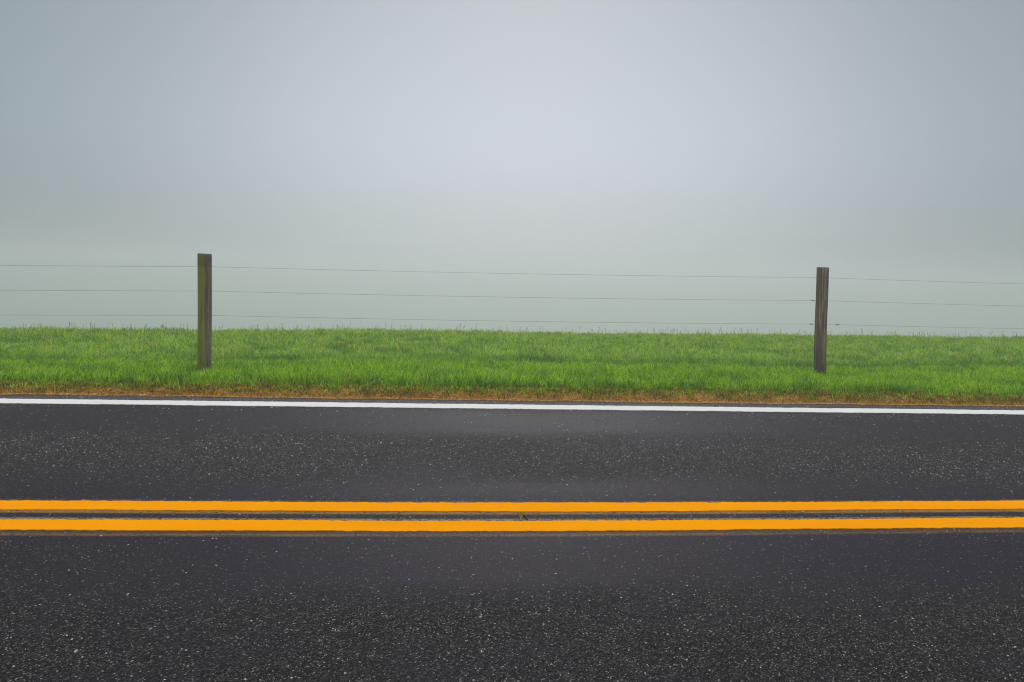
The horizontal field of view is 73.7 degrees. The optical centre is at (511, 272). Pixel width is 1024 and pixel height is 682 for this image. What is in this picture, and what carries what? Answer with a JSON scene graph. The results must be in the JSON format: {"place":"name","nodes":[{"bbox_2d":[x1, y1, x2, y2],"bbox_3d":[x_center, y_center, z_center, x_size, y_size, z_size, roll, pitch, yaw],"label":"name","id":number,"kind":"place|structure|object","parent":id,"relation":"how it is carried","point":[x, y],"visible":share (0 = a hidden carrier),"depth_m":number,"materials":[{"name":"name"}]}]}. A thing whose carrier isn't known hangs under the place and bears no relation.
{"place":"outdoors","nodes":[
{"label":"outdoors","id":0,"kind":"place"},
{"bbox_2d":[0,395,1023,681],"bbox_3d":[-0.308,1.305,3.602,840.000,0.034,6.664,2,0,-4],"label":"road","id":1,"kind":"structure","parent":0,"point":[908,559],"depth_m":3.28,"materials":[{"name":"black asphalt"}]},
{"bbox_2d":[519,511,527,519],"bbox_3d":[0.054,1.283,3.603,0.034,0.030,0.068,2,0,-29],"label":"fallen leaf","id":2,"kind":"object","parent":1,"relation":"on","point":[521,514],"visible":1,"depth_m":3.61,"materials":[{"name":"plant"}]},
{"bbox_2d":[0,262,1023,405],"bbox_3d":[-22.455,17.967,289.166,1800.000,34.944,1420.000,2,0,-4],"label":"ground","id":3,"kind":"structure","parent":0,"point":[118,296],"depth_m":585.92,"materials":[{"name":"soil"}]},
{"bbox_2d":[7,253,1015,374],"bbox_3d":[0.222,0.713,8.342,22.847,1.768,0.170,2,0,-7],"label":"wire fence","id":4,"kind":"object","parent":3,"relation":"on","point":[205,315],"visible":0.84,"depth_m":7.97,"materials":[{"name":"grey wood"}]},
{"bbox_2d":[0,378,1023,405],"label":"dry grass","id":5,"kind":"structure","parent":3,"relation":"on","point":[846,395],"depth_m":7.15,"materials":[{"name":"plant"}]},
{"bbox_2d":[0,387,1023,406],"bbox_3d":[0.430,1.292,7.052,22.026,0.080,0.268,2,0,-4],"label":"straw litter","id":6,"kind":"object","parent":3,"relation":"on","point":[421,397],"visible":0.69,"depth_m":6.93,"materials":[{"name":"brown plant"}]},
{"bbox_2d":[70,394,1011,406],"bbox_3d":[0.932,1.313,7.058,21.004,0.025,0.180,2,0,-4],"label":"roadside grit","id":7,"kind":"object","parent":3,"relation":"on","point":[490,400],"visible":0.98,"depth_m":6.87,"materials":[{"name":"grey gravel"}]},
{"bbox_2d":[0,323,1023,400],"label":"grass","id":8,"kind":"structure","parent":0,"point":[311,366],"depth_m":8.89,"materials":[{"name":"green plant"}]},
{"bbox_2d":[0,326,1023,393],"bbox_3d":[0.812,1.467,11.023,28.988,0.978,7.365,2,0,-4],"label":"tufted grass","id":9,"kind":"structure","parent":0,"point":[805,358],"depth_m":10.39,"materials":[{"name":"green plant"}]},
{"bbox_2d":[0,0,1023,288],"label":"sky","id":10,"kind":"structure","parent":0,"point":[864,141],"materials":[{"name":"grey"}]}
]}

